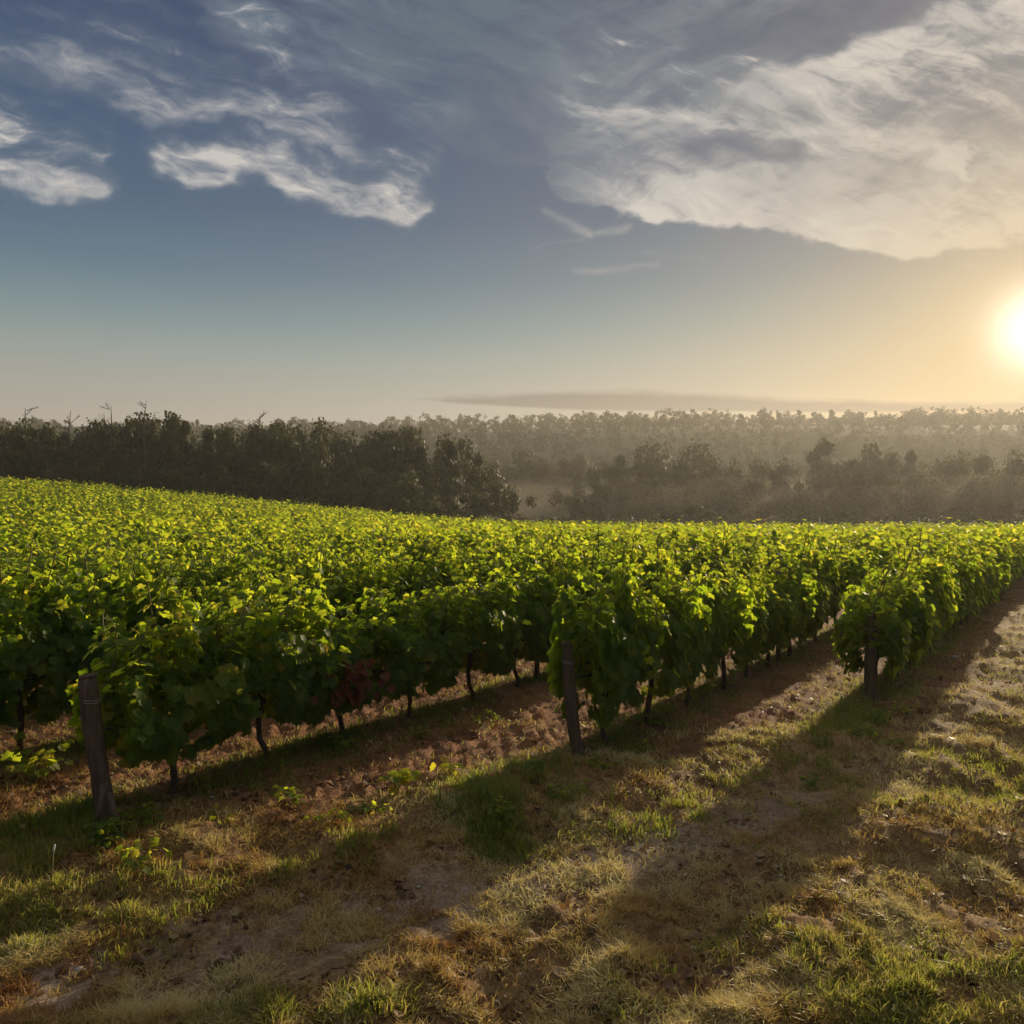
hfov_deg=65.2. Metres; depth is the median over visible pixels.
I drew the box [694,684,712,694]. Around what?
weed
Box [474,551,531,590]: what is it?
grapevine
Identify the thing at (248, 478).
tree
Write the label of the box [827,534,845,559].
grapevine
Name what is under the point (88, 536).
grapevine
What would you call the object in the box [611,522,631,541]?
grapevine
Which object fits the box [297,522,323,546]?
grapevine
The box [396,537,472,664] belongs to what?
grapevine
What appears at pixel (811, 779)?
weed
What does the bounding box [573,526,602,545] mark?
grapevine
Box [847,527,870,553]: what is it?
grapevine
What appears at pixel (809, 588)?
grapevine
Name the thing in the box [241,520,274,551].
grapevine
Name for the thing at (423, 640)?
grapevine
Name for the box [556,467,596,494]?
tree
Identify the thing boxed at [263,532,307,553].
grapevine
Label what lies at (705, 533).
grapevine
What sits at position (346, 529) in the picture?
grapevine
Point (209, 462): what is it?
tree
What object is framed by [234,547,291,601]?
grapevine
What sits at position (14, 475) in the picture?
tree
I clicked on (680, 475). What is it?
tree
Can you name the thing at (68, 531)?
grapevine
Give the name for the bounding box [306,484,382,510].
tree
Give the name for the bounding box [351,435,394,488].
tree
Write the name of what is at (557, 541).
grapevine
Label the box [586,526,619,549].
grapevine
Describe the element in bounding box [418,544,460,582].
grapevine
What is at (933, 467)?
tree
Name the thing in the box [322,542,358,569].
grapevine
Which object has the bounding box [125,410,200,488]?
tree
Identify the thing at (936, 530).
grapevine
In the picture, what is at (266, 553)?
grapevine
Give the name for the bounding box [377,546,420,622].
grapevine
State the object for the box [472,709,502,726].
weed
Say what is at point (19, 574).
grapevine
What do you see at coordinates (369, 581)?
grapevine
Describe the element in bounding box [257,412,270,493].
dead tree
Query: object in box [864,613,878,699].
wooden post
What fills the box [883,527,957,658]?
grapevine
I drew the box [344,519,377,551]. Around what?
grapevine
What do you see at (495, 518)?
bush
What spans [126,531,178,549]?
grapevine
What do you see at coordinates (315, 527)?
grapevine
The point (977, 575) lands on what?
grapevine
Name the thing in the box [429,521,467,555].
grapevine
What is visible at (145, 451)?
dead tree
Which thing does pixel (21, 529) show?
grapevine
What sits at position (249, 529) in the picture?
grapevine
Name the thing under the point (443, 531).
grapevine
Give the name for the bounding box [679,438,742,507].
tree
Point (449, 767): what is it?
vine shoot
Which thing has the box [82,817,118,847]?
weed
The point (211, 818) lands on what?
weed
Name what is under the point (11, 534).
grapevine
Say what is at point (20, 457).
tree
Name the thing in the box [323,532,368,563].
grapevine
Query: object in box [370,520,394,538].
grapevine
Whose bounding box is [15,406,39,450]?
dead tree
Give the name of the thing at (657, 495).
tree
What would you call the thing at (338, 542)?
grapevine
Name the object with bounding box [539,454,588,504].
tree
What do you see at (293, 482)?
tree
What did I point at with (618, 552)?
grapevine
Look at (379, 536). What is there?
grapevine
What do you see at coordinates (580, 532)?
grapevine
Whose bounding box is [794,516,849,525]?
bush
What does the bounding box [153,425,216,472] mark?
tree
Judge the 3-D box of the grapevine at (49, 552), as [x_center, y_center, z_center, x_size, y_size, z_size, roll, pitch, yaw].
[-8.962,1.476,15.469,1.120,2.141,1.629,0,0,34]
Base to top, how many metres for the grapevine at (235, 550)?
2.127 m
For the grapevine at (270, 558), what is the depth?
14.59 m
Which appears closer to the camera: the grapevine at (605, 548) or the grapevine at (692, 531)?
the grapevine at (605, 548)
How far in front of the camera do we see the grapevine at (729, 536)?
27.56 m
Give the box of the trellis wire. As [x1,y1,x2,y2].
[97,609,462,672]
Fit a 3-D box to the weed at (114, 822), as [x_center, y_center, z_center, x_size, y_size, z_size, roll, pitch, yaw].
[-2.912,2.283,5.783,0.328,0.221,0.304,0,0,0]
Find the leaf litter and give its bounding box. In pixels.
[0,590,1023,1023]
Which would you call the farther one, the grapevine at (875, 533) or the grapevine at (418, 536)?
the grapevine at (875, 533)
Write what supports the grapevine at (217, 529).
on the ground at (738, 859)
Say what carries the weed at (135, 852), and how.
on the ground at (738, 859)
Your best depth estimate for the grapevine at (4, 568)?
13.20 m
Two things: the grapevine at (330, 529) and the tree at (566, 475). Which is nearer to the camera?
the grapevine at (330, 529)
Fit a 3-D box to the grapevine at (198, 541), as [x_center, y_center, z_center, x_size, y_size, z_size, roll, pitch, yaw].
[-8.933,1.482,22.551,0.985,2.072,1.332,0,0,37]
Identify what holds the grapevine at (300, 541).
on the ground at (738, 859)
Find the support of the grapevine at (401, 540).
on the ground at (738, 859)
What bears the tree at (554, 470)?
on the ground at (738, 859)
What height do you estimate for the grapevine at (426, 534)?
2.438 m
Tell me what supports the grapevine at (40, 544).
on the ground at (738, 859)
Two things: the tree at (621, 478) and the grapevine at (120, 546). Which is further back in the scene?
the tree at (621, 478)
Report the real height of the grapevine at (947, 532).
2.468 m
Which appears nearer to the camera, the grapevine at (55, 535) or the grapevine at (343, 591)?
the grapevine at (343, 591)
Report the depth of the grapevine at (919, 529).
22.59 m
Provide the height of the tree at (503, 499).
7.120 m
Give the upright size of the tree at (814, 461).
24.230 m
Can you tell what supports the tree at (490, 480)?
on the ground at (738, 859)
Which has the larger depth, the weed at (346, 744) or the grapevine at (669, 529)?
the grapevine at (669, 529)
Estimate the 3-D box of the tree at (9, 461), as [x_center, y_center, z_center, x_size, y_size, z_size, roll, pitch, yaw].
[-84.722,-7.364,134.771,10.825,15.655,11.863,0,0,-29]
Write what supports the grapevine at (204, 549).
on the ground at (738, 859)
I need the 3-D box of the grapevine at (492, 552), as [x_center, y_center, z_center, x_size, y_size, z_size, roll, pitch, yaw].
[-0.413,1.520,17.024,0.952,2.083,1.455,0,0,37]
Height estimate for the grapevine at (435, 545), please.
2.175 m
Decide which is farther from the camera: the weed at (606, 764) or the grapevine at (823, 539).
the grapevine at (823, 539)
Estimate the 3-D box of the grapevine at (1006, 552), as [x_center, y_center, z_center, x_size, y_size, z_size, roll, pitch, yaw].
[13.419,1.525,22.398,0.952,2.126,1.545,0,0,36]
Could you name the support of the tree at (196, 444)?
on the ground at (738, 859)
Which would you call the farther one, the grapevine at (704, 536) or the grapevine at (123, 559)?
the grapevine at (704, 536)
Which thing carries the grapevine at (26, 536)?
on the ground at (738, 859)
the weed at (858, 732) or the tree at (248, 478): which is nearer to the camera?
the weed at (858, 732)
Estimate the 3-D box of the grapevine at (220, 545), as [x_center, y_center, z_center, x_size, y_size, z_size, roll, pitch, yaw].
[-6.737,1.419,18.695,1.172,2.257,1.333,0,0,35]
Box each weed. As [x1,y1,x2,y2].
[82,807,132,845]
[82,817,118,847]
[114,836,172,874]
[121,796,163,825]
[187,768,208,789]
[208,802,233,823]
[272,785,305,807]
[303,805,352,825]
[320,733,359,749]
[347,797,392,814]
[408,725,431,738]
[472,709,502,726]
[487,796,522,821]
[524,757,545,782]
[546,778,588,799]
[587,754,621,769]
[619,739,650,750]
[644,713,686,726]
[682,682,716,701]
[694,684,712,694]
[754,657,768,664]
[800,771,819,786]
[845,724,882,736]
[856,707,890,723]
[881,727,904,745]
[893,701,922,714]
[915,702,933,713]
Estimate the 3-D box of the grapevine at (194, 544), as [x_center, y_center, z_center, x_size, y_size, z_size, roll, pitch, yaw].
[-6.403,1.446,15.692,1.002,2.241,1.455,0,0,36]
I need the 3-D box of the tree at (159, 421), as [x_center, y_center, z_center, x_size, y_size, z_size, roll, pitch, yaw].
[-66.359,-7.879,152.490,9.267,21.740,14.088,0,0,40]
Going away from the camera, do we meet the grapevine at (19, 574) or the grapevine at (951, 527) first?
the grapevine at (19, 574)
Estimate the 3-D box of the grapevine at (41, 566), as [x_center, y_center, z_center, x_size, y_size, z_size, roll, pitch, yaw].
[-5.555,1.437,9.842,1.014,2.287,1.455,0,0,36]
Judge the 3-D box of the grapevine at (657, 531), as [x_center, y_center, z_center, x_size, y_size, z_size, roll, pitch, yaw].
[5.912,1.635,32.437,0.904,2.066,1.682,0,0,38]
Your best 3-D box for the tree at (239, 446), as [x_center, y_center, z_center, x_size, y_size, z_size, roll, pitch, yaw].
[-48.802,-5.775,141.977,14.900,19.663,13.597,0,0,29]
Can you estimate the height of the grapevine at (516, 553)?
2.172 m
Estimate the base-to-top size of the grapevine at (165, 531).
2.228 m
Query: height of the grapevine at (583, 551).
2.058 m
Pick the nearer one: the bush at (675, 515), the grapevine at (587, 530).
the grapevine at (587, 530)
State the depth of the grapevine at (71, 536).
25.49 m
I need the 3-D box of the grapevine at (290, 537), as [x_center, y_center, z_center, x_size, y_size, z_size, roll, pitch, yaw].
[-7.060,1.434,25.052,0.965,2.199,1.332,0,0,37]
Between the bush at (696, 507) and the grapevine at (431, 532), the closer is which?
the grapevine at (431, 532)
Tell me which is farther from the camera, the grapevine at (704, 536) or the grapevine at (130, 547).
the grapevine at (704, 536)
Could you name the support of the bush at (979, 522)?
on the ground at (738, 859)
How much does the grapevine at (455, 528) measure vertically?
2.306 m
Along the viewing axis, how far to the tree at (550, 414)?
594.94 m
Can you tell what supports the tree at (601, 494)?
on the ground at (738, 859)
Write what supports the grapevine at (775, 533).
on the ground at (738, 859)
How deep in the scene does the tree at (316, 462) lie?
123.49 m
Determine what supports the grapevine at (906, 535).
on the ground at (738, 859)
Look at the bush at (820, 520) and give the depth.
131.43 m
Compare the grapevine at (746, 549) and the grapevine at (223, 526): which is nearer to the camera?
the grapevine at (746, 549)
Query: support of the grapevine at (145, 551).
on the ground at (738, 859)
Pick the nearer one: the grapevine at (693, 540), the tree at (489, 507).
the grapevine at (693, 540)
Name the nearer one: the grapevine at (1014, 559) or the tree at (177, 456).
the grapevine at (1014, 559)
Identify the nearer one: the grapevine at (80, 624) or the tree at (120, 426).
the grapevine at (80, 624)
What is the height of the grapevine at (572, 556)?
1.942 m
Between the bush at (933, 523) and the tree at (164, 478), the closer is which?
the tree at (164, 478)
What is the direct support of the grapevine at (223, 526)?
on the ground at (738, 859)
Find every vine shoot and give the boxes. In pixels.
[0,731,74,782]
[376,768,422,794]
[430,756,464,777]
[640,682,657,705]
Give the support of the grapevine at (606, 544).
on the ground at (738, 859)
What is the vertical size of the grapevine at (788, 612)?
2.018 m
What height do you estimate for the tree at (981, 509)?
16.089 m
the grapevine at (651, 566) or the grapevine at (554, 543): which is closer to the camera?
the grapevine at (651, 566)
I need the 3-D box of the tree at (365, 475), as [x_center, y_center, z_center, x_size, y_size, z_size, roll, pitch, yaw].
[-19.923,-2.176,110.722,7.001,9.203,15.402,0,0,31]
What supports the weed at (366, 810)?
on the ground at (738, 859)
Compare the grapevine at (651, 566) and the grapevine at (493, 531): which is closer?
the grapevine at (651, 566)
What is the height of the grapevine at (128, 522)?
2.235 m
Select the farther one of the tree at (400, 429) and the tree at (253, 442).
the tree at (400, 429)
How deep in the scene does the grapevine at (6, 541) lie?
23.94 m
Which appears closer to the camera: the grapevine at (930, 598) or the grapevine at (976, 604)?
the grapevine at (930, 598)
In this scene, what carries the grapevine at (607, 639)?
on the ground at (738, 859)
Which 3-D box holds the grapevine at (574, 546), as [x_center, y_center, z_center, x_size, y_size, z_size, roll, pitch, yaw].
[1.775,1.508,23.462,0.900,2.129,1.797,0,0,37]
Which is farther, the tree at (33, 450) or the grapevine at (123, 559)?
the tree at (33, 450)
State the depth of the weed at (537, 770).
6.79 m
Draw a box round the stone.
[73,966,86,973]
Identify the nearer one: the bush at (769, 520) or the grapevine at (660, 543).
the grapevine at (660, 543)
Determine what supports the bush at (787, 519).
on the ground at (738, 859)
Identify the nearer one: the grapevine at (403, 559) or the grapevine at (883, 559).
the grapevine at (403, 559)
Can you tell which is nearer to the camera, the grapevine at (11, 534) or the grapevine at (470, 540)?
the grapevine at (470, 540)
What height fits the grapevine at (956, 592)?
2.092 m
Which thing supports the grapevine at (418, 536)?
on the ground at (738, 859)
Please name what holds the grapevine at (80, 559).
on the ground at (738, 859)
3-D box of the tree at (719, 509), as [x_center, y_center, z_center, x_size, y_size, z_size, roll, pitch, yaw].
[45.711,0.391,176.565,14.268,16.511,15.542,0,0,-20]
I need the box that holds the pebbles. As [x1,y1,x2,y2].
[1,677,1020,1010]
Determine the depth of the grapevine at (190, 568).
11.46 m
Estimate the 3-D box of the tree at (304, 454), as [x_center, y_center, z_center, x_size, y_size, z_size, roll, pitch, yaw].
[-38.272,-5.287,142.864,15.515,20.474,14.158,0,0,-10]
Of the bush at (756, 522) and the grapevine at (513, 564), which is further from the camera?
the bush at (756, 522)
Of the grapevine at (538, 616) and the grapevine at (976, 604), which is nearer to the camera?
the grapevine at (538, 616)
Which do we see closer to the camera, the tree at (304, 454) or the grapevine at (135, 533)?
the grapevine at (135, 533)
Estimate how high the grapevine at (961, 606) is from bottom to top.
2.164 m
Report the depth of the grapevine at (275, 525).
27.13 m
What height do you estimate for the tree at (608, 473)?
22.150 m
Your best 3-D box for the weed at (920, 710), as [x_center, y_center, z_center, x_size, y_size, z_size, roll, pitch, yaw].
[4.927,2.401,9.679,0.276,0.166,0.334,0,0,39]
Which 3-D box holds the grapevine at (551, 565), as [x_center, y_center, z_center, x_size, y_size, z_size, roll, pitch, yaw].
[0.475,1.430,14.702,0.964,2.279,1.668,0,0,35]
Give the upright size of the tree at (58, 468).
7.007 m
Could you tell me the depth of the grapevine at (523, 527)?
28.51 m
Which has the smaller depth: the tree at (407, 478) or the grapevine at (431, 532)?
the grapevine at (431, 532)
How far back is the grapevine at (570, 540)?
19.28 m
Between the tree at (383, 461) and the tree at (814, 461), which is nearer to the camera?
the tree at (383, 461)
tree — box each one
[0,418,60,481]
[0,420,15,473]
[0,427,10,448]
[0,447,30,478]
[0,469,18,480]
[6,429,63,477]
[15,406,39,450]
[19,424,85,483]
[20,453,77,482]
[35,430,72,461]
[40,462,115,487]
[46,424,106,482]
[49,415,123,479]
[55,411,82,452]
[65,460,114,483]
[78,426,148,485]
[86,472,145,489]
[95,419,191,488]
[98,466,177,492]
[99,402,121,476]
[115,423,151,472]
[118,417,171,475]
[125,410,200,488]
[127,466,199,493]
[133,401,154,474]
[135,412,192,461]
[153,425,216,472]
[158,419,193,489]
[164,465,200,492]
[172,473,225,496]
[179,474,256,497]
[189,430,204,474]
[191,428,234,492]
[205,422,323,503]
[213,422,265,490]
[215,465,276,502]
[217,426,275,495]
[218,423,264,452]
[235,461,298,501]
[245,421,334,499]
[254,434,338,505]
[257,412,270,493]
[267,466,324,506]
[269,417,359,504]
[291,430,370,508]
[302,471,346,510]
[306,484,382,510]
[314,465,400,508]
[324,430,393,508]
[327,424,347,444]
[331,424,476,514]
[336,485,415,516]
[337,426,392,494]
[341,431,415,501]
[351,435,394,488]
[361,426,435,506]
[365,468,419,515]
[386,428,459,512]
[398,481,453,519]
[408,438,486,511]
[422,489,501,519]
[432,444,462,515]
[447,483,502,520]
[460,452,495,516]
[474,491,537,521]
[480,453,512,475]
[480,461,521,515]
[483,447,549,520]
[487,509,532,522]
[497,456,571,520]
[516,457,558,513]
[526,456,575,517]
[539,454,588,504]
[541,412,552,429]
[547,482,660,524]
[548,458,581,514]
[552,457,609,500]
[552,464,667,520]
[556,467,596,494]
[561,481,618,523]
[561,493,591,520]
[563,491,604,521]
[600,454,642,522]
[612,451,682,520]
[612,487,654,523]
[614,479,704,524]
[630,438,704,501]
[645,452,723,522]
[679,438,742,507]
[680,486,711,522]
[682,476,763,523]
[699,458,771,522]
[716,475,795,524]
[744,455,825,518]
[765,470,794,520]
[775,481,826,523]
[790,457,871,515]
[804,451,837,523]
[805,469,875,524]
[814,437,909,518]
[837,474,983,524]
[850,451,909,521]
[890,449,931,520]
[909,475,976,522]
[913,449,974,494]
[918,474,1011,525]
[934,455,979,522]
[943,468,1023,523]
[969,449,1023,517]
[987,471,1023,513]
[1006,480,1023,522]
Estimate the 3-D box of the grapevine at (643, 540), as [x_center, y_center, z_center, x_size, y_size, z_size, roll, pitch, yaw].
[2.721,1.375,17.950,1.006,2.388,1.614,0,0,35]
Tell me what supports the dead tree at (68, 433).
on the ground at (738, 859)
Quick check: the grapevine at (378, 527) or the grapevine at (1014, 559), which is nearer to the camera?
the grapevine at (1014, 559)
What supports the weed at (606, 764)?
on the ground at (738, 859)
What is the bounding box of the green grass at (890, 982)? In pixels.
[0,586,1023,1023]
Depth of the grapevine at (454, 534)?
19.39 m
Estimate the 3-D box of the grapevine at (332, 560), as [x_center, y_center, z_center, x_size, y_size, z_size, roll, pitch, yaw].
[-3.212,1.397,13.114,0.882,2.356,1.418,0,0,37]
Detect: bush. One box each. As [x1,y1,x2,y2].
[480,515,497,520]
[539,514,579,523]
[566,513,614,524]
[591,513,656,524]
[626,515,692,523]
[656,502,719,524]
[665,510,722,524]
[727,515,786,524]
[737,515,787,525]
[743,516,800,524]
[792,511,848,526]
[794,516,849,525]
[796,515,855,524]
[848,513,900,525]
[851,513,911,526]
[903,518,971,525]
[914,515,993,526]
[963,515,1015,525]
[971,519,1012,526]
[1013,507,1023,524]
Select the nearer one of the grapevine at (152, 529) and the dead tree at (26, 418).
the grapevine at (152, 529)
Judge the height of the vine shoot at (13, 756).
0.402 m
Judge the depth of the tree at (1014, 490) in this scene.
167.00 m
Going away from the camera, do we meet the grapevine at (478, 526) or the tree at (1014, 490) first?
the grapevine at (478, 526)
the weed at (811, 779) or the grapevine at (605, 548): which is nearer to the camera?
the weed at (811, 779)
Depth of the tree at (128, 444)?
127.73 m
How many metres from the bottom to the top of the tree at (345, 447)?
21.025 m
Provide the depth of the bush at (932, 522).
127.61 m
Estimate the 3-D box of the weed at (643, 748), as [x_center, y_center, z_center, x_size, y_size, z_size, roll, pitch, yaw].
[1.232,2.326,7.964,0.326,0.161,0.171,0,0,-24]
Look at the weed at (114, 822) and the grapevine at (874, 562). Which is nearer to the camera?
the weed at (114, 822)
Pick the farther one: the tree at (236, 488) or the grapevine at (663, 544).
the tree at (236, 488)
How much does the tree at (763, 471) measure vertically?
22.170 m
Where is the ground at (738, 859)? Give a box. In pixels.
[0,425,1023,1023]
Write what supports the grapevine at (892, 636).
on the ground at (738, 859)
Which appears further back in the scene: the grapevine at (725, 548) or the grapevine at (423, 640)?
the grapevine at (725, 548)
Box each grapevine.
[0,523,23,550]
[0,524,37,562]
[0,526,28,540]
[0,534,34,556]
[0,535,55,548]
[0,536,119,675]
[0,538,24,576]
[0,540,21,568]
[0,543,44,591]
[0,548,99,754]
[0,558,77,598]
[0,568,34,632]
[1,519,19,540]
[8,534,64,574]
[13,519,62,549]
[17,526,82,557]
[23,525,76,548]
[23,538,122,582]
[28,529,67,550]
[29,526,71,538]
[29,540,79,566]
[32,547,181,676]
[44,529,96,543]
[47,524,82,543]
[55,544,146,584]
[64,529,126,568]
[64,577,263,793]
[67,518,117,556]
[71,528,117,552]
[77,532,119,555]
[80,518,114,546]
[81,526,189,619]
[85,514,119,539]
[94,541,171,581]
[96,542,147,556]
[106,518,144,536]
[108,529,146,557]
[108,532,151,545]
[115,548,181,585]
[116,520,152,542]
[116,532,168,567]
[125,551,244,683]
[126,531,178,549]
[129,518,167,536]
[136,520,181,548]
[147,532,190,554]
[151,519,179,541]
[151,529,217,577]
[158,522,254,606]
[163,528,249,587]
[166,529,207,549]
[166,535,214,558]
[181,526,202,545]
[182,528,213,552]
[188,535,229,555]
[188,543,350,762]
[194,517,234,537]
[198,525,239,559]
[204,520,249,549]
[207,533,259,581]
[212,544,316,629]
[216,535,289,599]
[224,520,268,556]
[228,531,295,567]
[231,522,257,539]
[232,527,268,539]
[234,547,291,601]
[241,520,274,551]
[242,520,272,535]
[245,535,284,557]
[249,522,286,540]
[255,525,332,579]
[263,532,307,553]
[270,523,303,541]
[273,529,313,556]
[275,563,404,734]
[277,528,328,566]
[279,525,352,605]
[283,551,385,643]
[284,526,315,551]
[294,519,316,538]
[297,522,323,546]
[306,526,341,536]
[308,525,346,552]
[311,526,347,560]
[319,531,386,584]
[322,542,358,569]
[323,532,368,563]
[330,523,352,537]
[332,528,365,543]
[334,525,351,539]
[338,528,400,573]
[339,525,426,669]
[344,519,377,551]
[351,573,466,718]
[355,521,390,562]
[361,524,392,550]
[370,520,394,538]
[370,535,396,553]
[376,523,392,545]
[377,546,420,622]
[385,522,428,565]
[385,529,423,546]
[387,526,432,554]
[388,519,413,541]
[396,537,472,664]
[408,521,430,537]
[409,523,423,537]
[410,529,457,566]
[417,517,451,544]
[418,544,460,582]
[426,529,447,555]
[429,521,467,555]
[432,546,531,703]
[437,527,516,595]
[442,520,467,546]
[445,528,478,555]
[448,529,496,575]
[452,520,475,536]
[457,520,488,551]
[462,523,495,548]
[466,524,511,561]
[467,524,509,548]
[470,519,488,532]
[471,535,515,579]
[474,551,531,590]
[479,544,558,686]
[487,530,537,567]
[489,521,506,542]
[497,522,518,541]
[498,522,534,562]
[503,529,532,543]
[508,528,574,589]
[514,524,543,542]
[521,534,591,663]
[526,535,565,568]
[534,526,550,555]
[534,534,568,556]
[542,522,564,540]
[545,534,669,743]
[547,524,577,540]
[547,543,597,576]
[549,526,578,542]
[551,529,594,564]
[557,525,638,628]
[561,527,589,548]
[563,537,612,571]
[572,531,591,541]
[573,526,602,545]
[578,524,603,542]
[581,524,604,538]
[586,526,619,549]
[589,533,652,607]
[590,533,716,722]
[592,534,645,569]
[593,523,614,540]
[595,539,611,551]
[604,522,633,553]
[611,520,654,562]
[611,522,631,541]
[620,528,641,540]
[624,523,677,594]
[628,526,656,548]
[633,542,729,705]
[643,528,677,564]
[645,523,669,546]
[648,527,664,540]
[653,519,684,545]
[655,540,686,551]
[661,524,692,545]
[663,522,680,535]
[663,527,703,584]
[668,523,704,563]
[679,544,720,582]
[685,549,768,689]
[687,521,703,536]
[691,522,732,556]
[692,523,747,584]
[696,521,724,545]
[708,528,766,578]
[709,517,732,538]
[714,547,781,677]
[724,531,741,551]
[728,520,757,549]
[730,525,753,559]
[738,540,768,575]
[745,519,776,554]
[746,546,810,666]
[749,534,792,573]
[755,523,783,557]
[758,524,774,536]
[758,524,793,547]
[759,550,825,656]
[769,542,795,571]
[771,530,834,648]
[776,533,814,557]
[782,529,800,545]
[791,526,841,641]
[793,519,820,542]
[802,525,829,553]
[808,529,834,552]
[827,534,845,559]
[828,538,864,630]
[829,529,868,615]
[830,530,854,552]
[831,529,863,553]
[831,561,921,680]
[840,536,880,605]
[844,539,890,578]
[847,526,874,557]
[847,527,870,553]
[855,524,887,548]
[856,542,941,680]
[868,533,903,572]
[869,524,912,559]
[873,528,896,541]
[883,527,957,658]
[890,539,944,669]
[893,525,916,555]
[897,521,931,554]
[899,527,933,555]
[904,540,960,652]
[913,536,965,642]
[917,520,945,559]
[925,533,978,634]
[928,526,954,543]
[929,525,958,552]
[936,525,985,630]
[939,517,959,542]
[941,517,959,541]
[942,541,985,624]
[946,522,993,619]
[957,536,999,613]
[967,519,1001,585]
[972,521,1008,603]
[972,529,1011,587]
[977,541,1011,602]
[991,522,1023,578]
[991,525,1018,593]
[991,534,1015,589]
[993,526,1015,586]
[995,520,1015,560]
[996,527,1023,585]
[1003,530,1023,585]
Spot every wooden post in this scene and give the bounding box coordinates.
[78,673,121,830]
[561,641,583,756]
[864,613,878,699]
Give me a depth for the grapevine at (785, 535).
26.87 m
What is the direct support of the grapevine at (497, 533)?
on the ground at (738, 859)
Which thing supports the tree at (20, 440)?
on the ground at (738, 859)
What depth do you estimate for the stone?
4.31 m
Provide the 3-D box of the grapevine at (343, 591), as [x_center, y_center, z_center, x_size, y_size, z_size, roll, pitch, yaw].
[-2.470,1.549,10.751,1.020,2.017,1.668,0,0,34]
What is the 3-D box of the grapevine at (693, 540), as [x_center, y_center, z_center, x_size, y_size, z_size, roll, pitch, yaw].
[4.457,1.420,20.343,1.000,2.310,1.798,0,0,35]
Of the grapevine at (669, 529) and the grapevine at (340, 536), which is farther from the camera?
the grapevine at (669, 529)
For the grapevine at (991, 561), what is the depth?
18.16 m
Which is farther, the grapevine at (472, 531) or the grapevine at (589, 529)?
the grapevine at (589, 529)
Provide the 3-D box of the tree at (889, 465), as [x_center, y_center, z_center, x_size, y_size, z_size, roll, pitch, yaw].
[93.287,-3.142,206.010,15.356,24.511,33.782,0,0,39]
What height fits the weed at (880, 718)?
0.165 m
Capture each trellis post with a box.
[534,578,539,680]
[776,571,780,661]
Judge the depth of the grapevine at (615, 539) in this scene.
21.62 m
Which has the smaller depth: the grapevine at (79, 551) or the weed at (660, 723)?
the weed at (660, 723)
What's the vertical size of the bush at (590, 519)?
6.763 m
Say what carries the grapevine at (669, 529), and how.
on the ground at (738, 859)
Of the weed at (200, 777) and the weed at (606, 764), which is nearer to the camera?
the weed at (200, 777)
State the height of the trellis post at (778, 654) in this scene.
1.622 m
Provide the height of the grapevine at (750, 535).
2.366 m
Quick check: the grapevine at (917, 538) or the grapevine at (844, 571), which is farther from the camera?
the grapevine at (917, 538)
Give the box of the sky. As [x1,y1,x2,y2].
[0,0,1023,434]
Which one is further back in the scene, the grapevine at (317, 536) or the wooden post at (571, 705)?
the grapevine at (317, 536)
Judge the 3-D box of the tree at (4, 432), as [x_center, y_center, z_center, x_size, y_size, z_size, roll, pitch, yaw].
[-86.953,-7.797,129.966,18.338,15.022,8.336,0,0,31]
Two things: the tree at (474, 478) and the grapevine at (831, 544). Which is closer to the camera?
the grapevine at (831, 544)
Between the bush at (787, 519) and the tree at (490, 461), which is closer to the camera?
the bush at (787, 519)
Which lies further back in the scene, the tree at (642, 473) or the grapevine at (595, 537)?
the tree at (642, 473)
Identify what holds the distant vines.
on the ground at (738, 859)
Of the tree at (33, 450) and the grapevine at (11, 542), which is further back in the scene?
the tree at (33, 450)
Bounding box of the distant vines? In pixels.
[0,475,1023,573]
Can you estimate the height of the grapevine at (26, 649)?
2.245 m
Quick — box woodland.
[0,406,1023,523]
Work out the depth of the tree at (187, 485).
109.65 m
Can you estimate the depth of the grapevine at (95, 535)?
24.19 m
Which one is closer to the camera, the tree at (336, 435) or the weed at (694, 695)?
the weed at (694, 695)
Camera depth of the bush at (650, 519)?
130.35 m
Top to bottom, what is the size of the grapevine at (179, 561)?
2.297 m
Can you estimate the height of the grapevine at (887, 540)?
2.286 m
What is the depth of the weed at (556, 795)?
6.55 m
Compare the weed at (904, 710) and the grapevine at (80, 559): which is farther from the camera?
the grapevine at (80, 559)
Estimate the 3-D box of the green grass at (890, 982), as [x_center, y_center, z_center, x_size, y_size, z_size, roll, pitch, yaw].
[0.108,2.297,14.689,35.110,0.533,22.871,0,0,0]
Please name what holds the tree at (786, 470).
on the ground at (738, 859)
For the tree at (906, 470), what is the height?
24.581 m
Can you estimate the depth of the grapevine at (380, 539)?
19.79 m
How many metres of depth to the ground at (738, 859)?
6.50 m
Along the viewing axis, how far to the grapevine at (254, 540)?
21.28 m
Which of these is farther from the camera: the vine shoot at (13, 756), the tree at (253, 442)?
the tree at (253, 442)
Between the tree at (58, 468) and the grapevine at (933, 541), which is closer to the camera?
the grapevine at (933, 541)
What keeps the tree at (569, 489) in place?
on the ground at (738, 859)
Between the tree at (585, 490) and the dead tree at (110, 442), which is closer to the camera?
the dead tree at (110, 442)
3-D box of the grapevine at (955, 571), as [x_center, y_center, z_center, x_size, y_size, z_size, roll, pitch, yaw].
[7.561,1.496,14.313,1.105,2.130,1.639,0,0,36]
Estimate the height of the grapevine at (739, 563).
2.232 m
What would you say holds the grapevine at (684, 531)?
on the ground at (738, 859)
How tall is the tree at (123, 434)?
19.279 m

